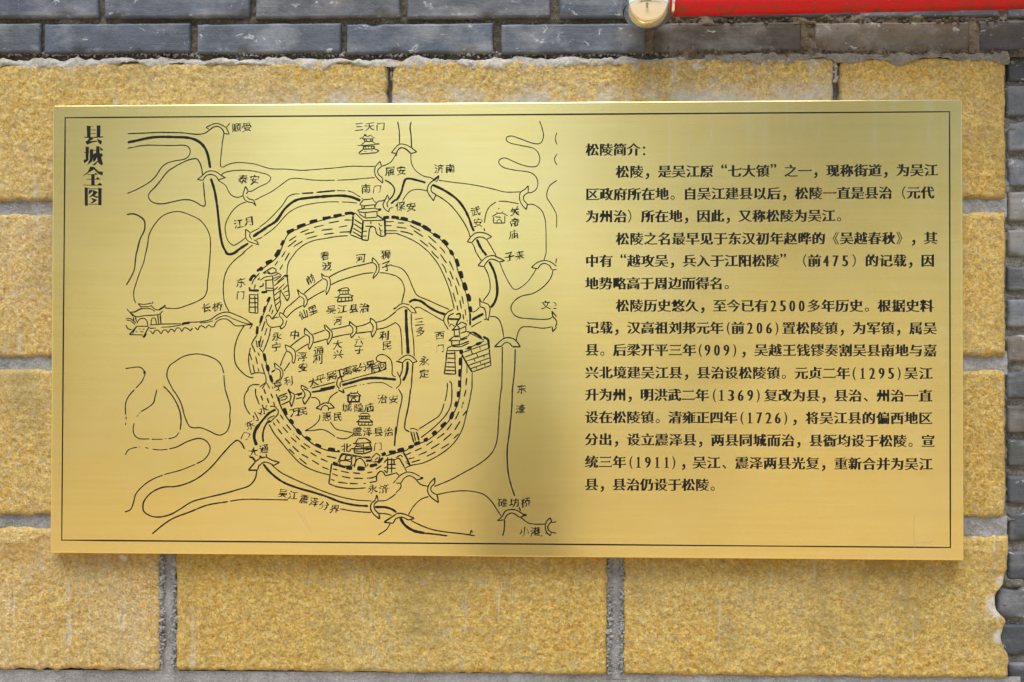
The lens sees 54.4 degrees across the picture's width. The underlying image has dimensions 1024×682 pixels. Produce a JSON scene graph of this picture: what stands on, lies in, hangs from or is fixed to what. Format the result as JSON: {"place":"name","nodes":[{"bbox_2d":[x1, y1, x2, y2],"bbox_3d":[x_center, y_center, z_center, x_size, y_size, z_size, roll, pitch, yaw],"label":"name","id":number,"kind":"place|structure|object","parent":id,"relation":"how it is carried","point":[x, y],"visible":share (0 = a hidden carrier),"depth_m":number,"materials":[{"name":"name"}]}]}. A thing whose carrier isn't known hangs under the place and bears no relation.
{"place":"outdoors","nodes":[
{"label":"outdoors","id":0,"kind":"place"},
{"label":"ground","id":1,"kind":"structure","parent":0,"visible":0},
{"bbox_2d":[0,0,1023,681],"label":"wall","id":2,"kind":"structure","parent":1,"relation":"on","point":[236,618],"depth_m":1.66,"materials":[{"name":"yellow brick"}]},
{"bbox_2d":[50,99,963,559],"bbox_3d":[-0.019,-0.020,1.648,1.500,0.747,0.025,0,-1,2],"label":"plaque","id":3,"kind":"object","parent":2,"relation":"attached to","point":[692,329],"visible":1,"depth_m":1.64,"materials":[{"name":"gold metal"}]},
{"bbox_2d":[621,0,1023,30],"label":"banner pole","id":4,"kind":"object","parent":2,"relation":"attached to","point":[646,15],"visible":1,"depth_m":1.59,"materials":[{"name":"red metal"}]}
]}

